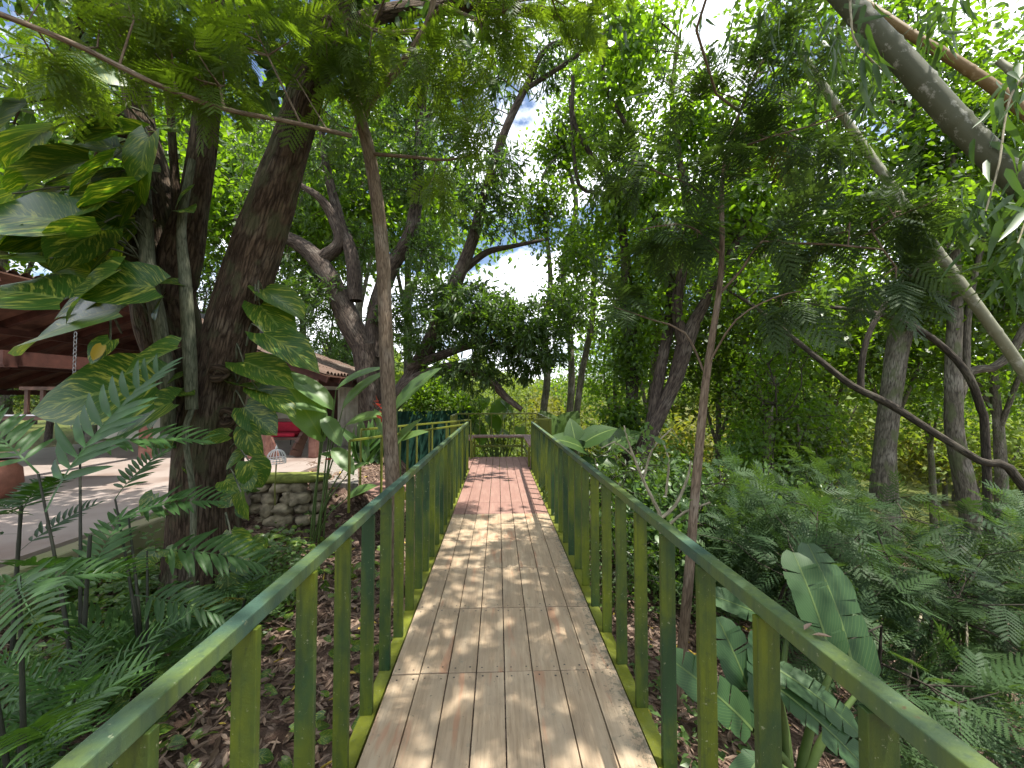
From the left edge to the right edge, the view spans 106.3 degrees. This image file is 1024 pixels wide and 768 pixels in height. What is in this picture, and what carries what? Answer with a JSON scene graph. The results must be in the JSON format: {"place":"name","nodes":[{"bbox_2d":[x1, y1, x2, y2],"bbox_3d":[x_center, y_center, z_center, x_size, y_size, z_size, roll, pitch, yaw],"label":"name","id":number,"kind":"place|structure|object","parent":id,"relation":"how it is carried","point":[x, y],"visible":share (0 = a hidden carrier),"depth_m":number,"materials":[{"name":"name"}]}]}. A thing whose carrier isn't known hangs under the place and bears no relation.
{"place":"outdoors","nodes":[
{"label":"outdoors","id":0,"kind":"place"},
{"bbox_2d":[0,438,336,567],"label":"patio","id":1,"kind":"structure","parent":0,"point":[99,485],"depth_m":6.00,"materials":[{"name":"concrete"}]},
{"bbox_2d":[0,458,24,498],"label":"clay jar","id":2,"kind":"object","parent":1,"relation":"on","point":[12,477],"visible":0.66,"depth_m":5.58,"materials":[{"name":"ceramic"}]},
{"bbox_2d":[0,266,356,461],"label":"open house","id":3,"kind":"structure","parent":1,"relation":"on","point":[47,362],"depth_m":9.66,"materials":[{"name":"wood"}]},
{"bbox_2d":[2,332,76,428],"bbox_3d":[-7.697,-0.060,6.612,2.300,1.607,0.830,0,-2,-2],"label":"porch swing","id":4,"kind":"object","parent":3,"relation":"hanging from","point":[27,392],"visible":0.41,"depth_m":6.91,"materials":[{"name":"white paint"}]},
{"bbox_2d":[247,418,308,457],"bbox_3d":[-5.792,1.349,9.592,1.261,0.922,1.067,0,-2,-2],"label":"garden bench seat","id":5,"kind":"object","parent":1,"relation":"on","point":[288,429],"visible":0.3,"depth_m":9.54,"materials":[{"name":"red fabric"}]},
{"bbox_2d":[338,387,357,445],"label":"sheet wall","id":6,"kind":"structure","parent":1,"relation":"on","point":[350,411],"depth_m":11.45,"materials":[{"name":"grey metal"}]},
{"bbox_2d":[319,445,357,490],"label":"path","id":7,"kind":"structure","parent":0,"point":[335,467],"depth_m":7.15,"materials":[{"name":"beige concrete"}]},
{"bbox_2d":[0,408,1023,767],"bbox_3d":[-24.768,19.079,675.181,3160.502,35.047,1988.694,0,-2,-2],"label":"ground","id":8,"kind":"structure","parent":0,"point":[280,732],"depth_m":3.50,"materials":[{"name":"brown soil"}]},
{"bbox_2d":[0,388,53,441],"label":"bushy tree","id":9,"kind":"object","parent":8,"relation":"on","point":[49,428],"visible":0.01,"depth_m":17.36,"materials":[{"name":"green plant"}]},
{"bbox_2d":[0,473,104,665],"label":"cane palm","id":10,"kind":"object","parent":8,"relation":"on","point":[26,490],"visible":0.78,"depth_m":2.90,"materials":[{"name":"green plant"}]},
{"bbox_2d":[0,77,105,443],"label":"canopy tree","id":11,"kind":"object","parent":8,"relation":"on","point":[4,264],"visible":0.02,"depth_m":17.20,"materials":[{"name":"green plant"}]},
{"bbox_2d":[12,730,112,767],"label":"fern clump","id":12,"kind":"object","parent":8,"relation":"on","point":[38,756],"visible":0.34,"depth_m":1.71,"materials":[{"name":"plant"}]},
{"bbox_2d":[0,556,164,767],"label":"cane palm","id":13,"kind":"object","parent":8,"relation":"on","point":[12,734],"visible":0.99,"depth_m":1.69,"materials":[{"name":"green plant"}]},
{"bbox_2d":[0,516,165,630],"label":"kerb","id":14,"kind":"structure","parent":8,"relation":"on","point":[68,551],"depth_m":4.22,"materials":[{"name":"concrete"}]},
{"bbox_2d":[0,604,197,767],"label":"fern clump","id":15,"kind":"object","parent":8,"relation":"on","point":[39,709],"visible":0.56,"depth_m":2.20,"materials":[{"name":"plant"}]},
{"bbox_2d":[0,353,219,723],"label":"cane palm","id":16,"kind":"object","parent":8,"relation":"on","point":[108,427],"visible":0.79,"depth_m":2.70,"materials":[{"name":"green plant"}]},
{"bbox_2d":[0,83,226,441],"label":"canopy tree","id":17,"kind":"object","parent":8,"relation":"on","point":[87,437],"depth_m":17.73,"materials":[{"name":"green plant"}]},
{"bbox_2d":[23,446,276,690],"bbox_3d":[-2.567,1.455,2.896,1.356,1.878,1.137,1,-2,-28],"label":"cane palm","id":18,"kind":"object","parent":8,"relation":"on","point":[139,626],"visible":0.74,"depth_m":2.84,"materials":[{"name":"green plant"}]},
{"bbox_2d":[0,0,316,282],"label":"canopy tree","id":19,"kind":"object","parent":8,"relation":"on","point":[182,136],"visible":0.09,"depth_m":15.32,"materials":[{"name":"green plant"}]},
{"bbox_2d":[0,494,404,767],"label":"ground creeper","id":20,"kind":"object","parent":8,"relation":"on","point":[265,754],"visible":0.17,"depth_m":3.14,"materials":[{"name":"green plant"}]},
{"bbox_2d":[196,243,226,313],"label":"bushy tree","id":21,"kind":"object","parent":8,"relation":"on","point":[206,289],"visible":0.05,"depth_m":16.55,"materials":[{"name":"green plant"}]},
{"bbox_2d":[178,546,291,628],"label":"fern clump","id":22,"kind":"object","parent":8,"relation":"on","point":[245,587],"visible":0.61,"depth_m":3.58,"materials":[{"name":"plant"}]},
{"bbox_2d":[157,83,369,287],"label":"canopy tree","id":23,"kind":"object","parent":8,"relation":"on","point":[214,212],"visible":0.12,"depth_m":15.72,"materials":[{"name":"green plant"}]},
{"bbox_2d":[165,58,404,373],"bbox_3d":[-12.090,-6.540,21.134,10.619,19.128,13.282,-1,-2,36],"label":"canopy tree","id":24,"kind":"object","parent":8,"relation":"on","point":[214,243],"depth_m":19.84,"materials":[{"name":"green plant"}]},
{"bbox_2d":[249,472,331,529],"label":"stone wall","id":25,"kind":"structure","parent":8,"relation":"on","point":[297,497],"depth_m":6.01,"materials":[{"name":"grey stone"}]},
{"bbox_2d":[267,444,286,505],"bbox_3d":[-3.672,1.539,5.976,0.274,1.224,0.274,0,-2,-2],"label":"garden light","id":26,"kind":"object","parent":25,"relation":"on","point":[279,459],"visible":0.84,"depth_m":5.95,"materials":[{"name":"white paint"}]},
{"bbox_2d":[0,0,638,601],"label":"slim tree","id":27,"kind":"object","parent":8,"relation":"on","point":[362,86],"visible":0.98,"depth_m":3.70,"materials":[{"name":"green plant"}]},
{"bbox_2d":[0,0,641,615],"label":"tree","id":28,"kind":"object","parent":8,"relation":"on","point":[256,244],"visible":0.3,"depth_m":4.17,"materials":[{"name":"brown plant"}]},
{"bbox_2d":[0,44,319,595],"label":"climbing pothos","id":29,"kind":"object","parent":28,"relation":"attached to","point":[81,235],"visible":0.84,"depth_m":3.53,"materials":[{"name":"green plant"}]},
{"bbox_2d":[285,367,381,544],"bbox_3d":[-2.757,1.061,5.742,1.903,2.712,0.614,0,-2,-2],"label":"heliconia","id":30,"kind":"object","parent":8,"relation":"on","point":[313,398],"visible":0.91,"depth_m":5.77,"materials":[{"name":"green plant"}]},
{"bbox_2d":[276,273,403,379],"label":"bushy tree","id":31,"kind":"object","parent":8,"relation":"on","point":[319,333],"visible":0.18,"depth_m":19.05,"materials":[{"name":"green plant"}]},
{"bbox_2d":[311,323,396,365],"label":"bushy tree","id":32,"kind":"object","parent":8,"relation":"on","point":[342,356],"visible":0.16,"depth_m":17.10,"materials":[{"name":"green plant"}]},
{"bbox_2d":[212,83,503,366],"bbox_3d":[-6.535,-6.240,18.009,12.793,18.424,10.228,2,-2,-44],"label":"canopy tree","id":33,"kind":"object","parent":8,"relation":"on","point":[365,283],"visible":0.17,"depth_m":16.49,"materials":[{"name":"green plant"}]},
{"bbox_2d":[341,419,383,465],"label":"snake plant","id":34,"kind":"object","parent":8,"relation":"on","point":[371,451],"visible":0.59,"depth_m":8.68,"materials":[{"name":"green plant"}]},
{"bbox_2d":[220,18,533,409],"bbox_3d":[-5.634,-6.382,18.480,13.964,20.110,11.164,1,-2,-37],"label":"canopy tree","id":35,"kind":"object","parent":8,"relation":"on","point":[457,240],"visible":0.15,"depth_m":17.45,"materials":[{"name":"green plant"}]},
{"bbox_2d":[374,368,440,550],"bbox_3d":[-1.627,1.172,5.977,1.027,2.881,0.396,0,-2,-2],"label":"heliconia","id":36,"kind":"object","parent":8,"relation":"on","point":[411,388],"visible":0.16,"depth_m":6.02,"materials":[{"name":"green plant"}]},
{"bbox_2d":[219,16,606,430],"bbox_3d":[-2.840,-4.150,10.553,11.040,12.819,3.300,0,-2,13],"label":"mango tree","id":37,"kind":"object","parent":8,"relation":"on","point":[449,312],"visible":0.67,"depth_m":10.08,"materials":[{"name":"green plant"}]},
{"bbox_2d":[356,462,472,509],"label":"side walkway","id":38,"kind":"structure","parent":8,"relation":"on","point":[374,492],"depth_m":6.17,"materials":[{"name":"paint"}]},
{"bbox_2d":[347,424,462,512],"bbox_3d":[-1.564,1.251,6.436,0.035,0.954,3.042,-1,-2,22],"label":"railing","id":39,"kind":"object","parent":38,"relation":"on","point":[381,462],"visible":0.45,"depth_m":5.59,"materials":[{"name":"paint"}]},
{"bbox_2d":[359,419,471,484],"bbox_3d":[-1.767,1.281,7.782,0.035,0.974,3.066,-1,-2,31],"label":"railing","id":40,"kind":"object","parent":38,"relation":"on","point":[374,428],"visible":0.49,"depth_m":7.59,"materials":[{"name":"paint"}]},
{"bbox_2d":[397,410,470,467],"bbox_3d":[-2.560,2.076,12.502,2.500,2.400,0.082,1,-2,-18],"label":"shade netting","id":41,"kind":"object","parent":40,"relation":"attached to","point":[439,435],"visible":0.27,"depth_m":12.42,"materials":[{"name":"teal fabric"}]},
{"bbox_2d":[395,362,495,443],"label":"sunny shrub","id":42,"kind":"object","parent":8,"relation":"on","point":[422,395],"visible":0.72,"depth_m":12.78,"materials":[{"name":"green plant"}]},
{"bbox_2d":[14,344,913,464],"bbox_3d":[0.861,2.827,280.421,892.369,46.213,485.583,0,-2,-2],"label":"woods","id":43,"kind":"object","parent":8,"relation":"on","point":[451,359],"visible":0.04,"depth_m":88.18,"materials":[{"name":"green plant"}]},
{"bbox_2d":[449,391,532,456],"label":"valley tree","id":44,"kind":"object","parent":8,"relation":"on","point":[509,418],"visible":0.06,"depth_m":20.00,"materials":[{"name":"green plant"}]},
{"bbox_2d":[466,377,526,467],"bbox_3d":[-0.659,2.018,13.444,2.372,4.575,0.620,0,-2,-2],"label":"elephant ear","id":45,"kind":"object","parent":8,"relation":"on","point":[500,405],"visible":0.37,"depth_m":13.48},
{"bbox_2d":[472,414,530,466],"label":"valley tree","id":46,"kind":"object","parent":8,"relation":"on","point":[514,452],"visible":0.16,"depth_m":18.38,"materials":[{"name":"green plant"}]},
{"bbox_2d":[473,397,533,456],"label":"valley tree","id":47,"kind":"object","parent":8,"relation":"on","point":[527,423],"visible":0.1,"depth_m":20.42,"materials":[{"name":"green plant"}]},
{"bbox_2d":[349,457,662,767],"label":"boardwalk","id":48,"kind":"structure","parent":8,"relation":"on","point":[590,715],"depth_m":2.16,"materials":[{"name":"wood"}]},
{"bbox_2d":[51,422,468,767],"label":"railing","id":49,"kind":"object","parent":48,"relation":"on","point":[127,736],"visible":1,"depth_m":1.30,"materials":[{"name":"green wood"}]},
{"bbox_2d":[469,434,530,466],"bbox_3d":[-0.339,1.702,9.198,2.120,0.750,2.262,0,-2,-2],"label":"bench","id":50,"kind":"object","parent":48,"relation":"on","point":[527,437],"visible":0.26,"depth_m":9.87,"materials":[{"name":"paint"}]},
{"bbox_2d":[531,422,997,767],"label":"railing","id":51,"kind":"object","parent":48,"relation":"on","point":[887,715],"visible":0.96,"depth_m":1.30,"materials":[{"name":"green wood"}]},
{"bbox_2d":[483,367,537,453],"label":"tall valley tree","id":52,"kind":"object","parent":8,"relation":"on","point":[516,395],"visible":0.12,"depth_m":24.95,"materials":[{"name":"green plant"}]},
{"bbox_2d":[0,521,1023,767],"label":"undergrowth","id":53,"kind":"object","parent":8,"relation":"on","point":[276,615],"visible":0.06,"depth_m":3.61,"materials":[{"name":"green plant"}]},
{"bbox_2d":[485,388,596,456],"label":"yellowing tree","id":54,"kind":"object","parent":8,"relation":"on","point":[537,408],"visible":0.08,"depth_m":24.54,"materials":[{"name":"green plant"}]},
{"bbox_2d":[507,80,605,410],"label":"slim trunk tree","id":55,"kind":"object","parent":8,"relation":"on","point":[541,212],"visible":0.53,"depth_m":12.40,"materials":[{"name":"green plant"}]},
{"bbox_2d":[539,410,579,434],"bbox_3d":[1.501,2.448,11.900,1.293,3.267,0.835,0,-2,-2],"label":"elephant ear","id":56,"kind":"object","parent":8,"relation":"on","point":[559,422],"visible":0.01,"depth_m":12.17},
{"bbox_2d":[517,45,615,411],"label":"slim trunk tree","id":57,"kind":"object","parent":8,"relation":"on","point":[571,364],"visible":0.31,"depth_m":13.06,"materials":[{"name":"green plant"}]},
{"bbox_2d":[552,418,641,530],"bbox_3d":[1.534,1.820,6.883,1.814,2.386,0.728,0,-2,-2],"label":"elephant ear","id":58,"kind":"object","parent":8,"relation":"on","point":[574,435],"visible":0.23,"depth_m":6.95},
{"bbox_2d":[532,75,666,481],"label":"vine clad tree","id":59,"kind":"object","parent":8,"relation":"on","point":[631,356],"visible":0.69,"depth_m":8.01,"materials":[{"name":"green plant"}]},
{"bbox_2d":[539,444,671,562],"bbox_3d":[1.361,1.903,5.942,2.263,2.024,2.599,0,-2,-2],"label":"leafy bush","id":60,"kind":"object","parent":8,"relation":"on","point":[615,469],"visible":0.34,"depth_m":5.75,"materials":[{"name":"green plant"}]},
{"bbox_2d":[573,0,661,455],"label":"slim trunk tree","id":61,"kind":"object","parent":8,"relation":"on","point":[581,376],"visible":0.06,"depth_m":13.46,"materials":[{"name":"green plant"}]},
{"bbox_2d":[536,285,715,479],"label":"canopy tree","id":62,"kind":"object","parent":8,"relation":"on","point":[600,376],"visible":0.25,"depth_m":19.02,"materials":[{"name":"green plant"}]},
{"bbox_2d":[589,493,683,610],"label":"leafy bush","id":63,"kind":"object","parent":8,"relation":"on","point":[630,557],"visible":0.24,"depth_m":4.64,"materials":[{"name":"green plant"}]},
{"bbox_2d":[596,381,691,466],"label":"tall valley tree","id":64,"kind":"object","parent":8,"relation":"on","point":[669,421],"visible":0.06,"depth_m":22.35,"materials":[{"name":"green plant"}]},
{"bbox_2d":[601,422,710,533],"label":"bare shrub","id":65,"kind":"object","parent":8,"relation":"on","point":[658,440],"visible":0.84,"depth_m":3.51,"materials":[{"name":"green plant"}]},
{"bbox_2d":[550,145,786,477],"bbox_3d":[5.333,-1.184,14.178,8.036,14.475,10.051,0,-2,5],"label":"canopy tree","id":66,"kind":"object","parent":8,"relation":"on","point":[659,333],"visible":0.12,"depth_m":13.70,"materials":[{"name":"green plant"}]},
{"bbox_2d":[620,450,730,563],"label":"herb shrub","id":67,"kind":"object","parent":8,"relation":"on","point":[672,474],"visible":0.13,"depth_m":6.10,"materials":[{"name":"green plant"}]},
{"bbox_2d":[613,466,752,606],"bbox_3d":[2.325,2.137,5.318,2.055,1.816,1.659,0,-2,-2],"label":"herb shrub","id":68,"kind":"object","parent":8,"relation":"on","point":[674,513],"visible":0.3,"depth_m":5.24,"materials":[{"name":"green plant"}]},
{"bbox_2d":[617,404,751,486],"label":"yellowing tree","id":69,"kind":"object","parent":8,"relation":"on","point":[684,429],"visible":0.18,"depth_m":21.05,"materials":[{"name":"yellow plant"}]},
{"bbox_2d":[600,423,768,526],"bbox_3d":[3.034,2.198,7.446,3.199,2.843,3.008,0,-2,-6],"label":"leafy bush","id":70,"kind":"object","parent":8,"relation":"on","point":[686,456],"visible":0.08,"depth_m":7.58,"materials":[{"name":"green plant"}]},
{"bbox_2d":[568,0,860,551],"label":"slope tree","id":71,"kind":"object","parent":8,"relation":"on","point":[639,52],"visible":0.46,"depth_m":7.36,"materials":[{"name":"green plant"}]},
{"bbox_2d":[637,441,810,586],"bbox_3d":[3.294,2.128,6.041,2.388,2.688,3.223,-1,-2,38],"label":"feathery shrub","id":72,"kind":"object","parent":8,"relation":"on","point":[729,466],"visible":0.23,"depth_m":5.37,"materials":[{"name":"green plant"}]},
{"bbox_2d":[615,259,839,492],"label":"canopy tree","id":73,"kind":"object","parent":8,"relation":"on","point":[717,400],"visible":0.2,"depth_m":15.50,"materials":[{"name":"green plant"}]},
{"bbox_2d":[638,323,878,450],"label":"valley tree","id":74,"kind":"object","parent":8,"relation":"on","point":[689,405],"visible":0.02,"depth_m":27.85,"materials":[{"name":"green plant"}]},
{"bbox_2d":[717,454,831,584],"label":"herb shrub","id":75,"kind":"object","parent":8,"relation":"on","point":[791,478],"visible":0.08,"depth_m":6.72,"materials":[{"name":"green plant"}]},
{"bbox_2d":[676,542,880,767],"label":"banana plant","id":76,"kind":"object","parent":8,"relation":"on","point":[824,596],"visible":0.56,"depth_m":2.53,"materials":[{"name":"green plant"}]},
{"bbox_2d":[707,319,862,482],"bbox_3d":[5.478,1.291,8.091,2.830,5.345,1.845,0,-2,-2],"label":"dark bush","id":77,"kind":"object","parent":8,"relation":"on","point":[778,399],"visible":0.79,"depth_m":7.84,"materials":[{"name":"green plant"}]},
{"bbox_2d":[714,395,856,499],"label":"young slope tree","id":78,"kind":"object","parent":8,"relation":"on","point":[792,443],"visible":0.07,"depth_m":13.92,"materials":[{"name":"green plant"}]},
{"bbox_2d":[706,388,872,501],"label":"valley tree","id":79,"kind":"object","parent":8,"relation":"on","point":[852,453],"visible":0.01,"depth_m":18.65,"materials":[{"name":"green plant"}]},
{"bbox_2d":[645,96,934,479],"bbox_3d":[8.971,-1.413,13.418,8.500,15.312,10.632,-2,-2,44],"label":"canopy tree","id":80,"kind":"object","parent":8,"relation":"on","point":[852,335],"visible":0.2,"depth_m":12.56,"materials":[{"name":"green plant"}]},
{"bbox_2d":[706,361,873,496],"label":"young slope tree","id":81,"kind":"object","parent":8,"relation":"on","point":[821,442],"visible":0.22,"depth_m":13.68,"materials":[{"name":"green plant"}]},
{"bbox_2d":[649,460,934,703],"bbox_3d":[2.909,2.101,4.591,2.062,2.530,2.986,1,-2,-33],"label":"feathery shrub","id":82,"kind":"object","parent":8,"relation":"on","point":[815,535],"visible":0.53,"depth_m":4.08,"materials":[{"name":"green plant"}]},
{"bbox_2d":[576,0,1014,705],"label":"feathery sapling","id":83,"kind":"object","parent":8,"relation":"on","point":[910,234],"visible":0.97,"depth_m":3.20,"materials":[{"name":"green plant"}]},
{"bbox_2d":[699,444,949,599],"bbox_3d":[4.603,2.416,6.397,2.846,2.929,3.977,-1,-2,28],"label":"feathery shrub","id":84,"kind":"object","parent":8,"relation":"on","point":[850,482],"visible":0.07,"depth_m":6.13,"materials":[{"name":"green plant"}]},
{"bbox_2d":[642,0,1023,321],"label":"leaning tree","id":85,"kind":"object","parent":8,"relation":"on","point":[995,159],"visible":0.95,"depth_m":2.09,"materials":[{"name":"green plant"}]},
{"bbox_2d":[695,227,994,499],"bbox_3d":[13.002,-0.263,16.551,10.413,14.997,8.325,0,-2,9],"label":"canopy tree","id":86,"kind":"object","parent":8,"relation":"on","point":[826,377],"visible":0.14,"depth_m":14.93,"materials":[{"name":"green plant"}]},
{"bbox_2d":[722,363,979,488],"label":"valley tree","id":87,"kind":"object","parent":8,"relation":"on","point":[870,422],"visible":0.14,"depth_m":24.41,"materials":[{"name":"green plant"}]},
{"bbox_2d":[689,179,1023,495],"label":"fallen leaning tree","id":88,"kind":"object","parent":8,"relation":"on","point":[1014,474],"visible":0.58,"depth_m":5.69,"materials":[{"name":"brown plant"}]},
{"bbox_2d":[705,0,1023,605],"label":"pale trunk tree","id":89,"kind":"object","parent":8,"relation":"on","point":[892,385],"visible":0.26,"depth_m":7.05,"materials":[{"name":"green plant"}]},
{"bbox_2d":[728,455,1023,651],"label":"feathery shrub","id":90,"kind":"object","parent":8,"relation":"on","point":[914,525],"visible":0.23,"depth_m":4.57,"materials":[{"name":"green plant"}]},
{"bbox_2d":[731,494,1023,767],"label":"feathery shrub","id":91,"kind":"object","parent":8,"relation":"on","point":[949,713],"visible":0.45,"depth_m":2.89,"materials":[{"name":"green plant"}]},
{"bbox_2d":[770,279,995,661],"bbox_3d":[5.533,1.331,5.967,2.898,5.931,0.938,0,-2,-2],"label":"arching stem","id":92,"kind":"object","parent":8,"relation":"on","point":[977,397],"visible":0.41,"depth_m":5.64,"materials":[{"name":"brown plant"}]},
{"bbox_2d":[750,183,1023,556],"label":"canopy tree","id":93,"kind":"object","parent":8,"relation":"on","point":[936,352],"visible":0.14,"depth_m":13.48,"materials":[{"name":"green plant"}]},
{"bbox_2d":[780,41,1023,384],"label":"bamboo culm","id":94,"kind":"object","parent":8,"relation":"on","point":[998,335],"visible":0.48,"depth_m":3.25,"materials":[{"name":"grey plant"}]},
{"bbox_2d":[785,497,1023,767],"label":"feathery shrub","id":95,"kind":"object","parent":8,"relation":"on","point":[939,601],"visible":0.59,"depth_m":3.35,"materials":[{"name":"green plant"}]},
{"bbox_2d":[830,349,1023,530],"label":"canopy tree","id":96,"kind":"object","parent":8,"relation":"on","point":[931,462],"visible":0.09,"depth_m":21.57,"materials":[{"name":"green plant"}]},
{"bbox_2d":[840,477,1023,750],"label":"feathery shrub","id":97,"kind":"object","parent":8,"relation":"on","point":[1010,510],"visible":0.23,"depth_m":4.29,"materials":[{"name":"green plant"}]},
{"bbox_2d":[841,251,1023,544],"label":"canopy tree","id":98,"kind":"object","parent":8,"relation":"on","point":[999,414],"visible":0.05,"depth_m":13.42,"materials":[{"name":"green plant"}]},
{"bbox_2d":[853,408,1022,505],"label":"yellowing tree","id":99,"kind":"object","parent":8,"relation":"on","point":[911,476],"visible":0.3,"depth_m":31.15,"materials":[{"name":"green plant"}]},
{"bbox_2d":[865,56,1023,643],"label":"crooked tree","id":100,"kind":"object","parent":8,"relation":"on","point":[958,340],"visible":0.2,"depth_m":6.54,"materials":[{"name":"green plant"}]},
{"bbox_2d":[867,0,1023,121],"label":"bamboo culm","id":101,"kind":"object","parent":8,"relation":"on","point":[968,69],"visible":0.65,"depth_m":3.15,"materials":[{"name":"beige plant"}]},
{"bbox_2d":[868,384,1023,508],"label":"valley tree","id":102,"kind":"object","parent":8,"relation":"on","point":[973,442],"visible":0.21,"depth_m":24.07,"materials":[{"name":"green plant"}]},
{"bbox_2d":[929,322,1023,441],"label":"canopy tree","id":103,"kind":"object","parent":8,"relation":"on","point":[1015,413],"visible":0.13,"depth_m":15.85,"materials":[{"name":"green plant"}]},
{"bbox_2d":[0,0,1023,384],"label":"sky","id":104,"kind":"structure","parent":0,"point":[523,276],"materials":[{"name":"white"}]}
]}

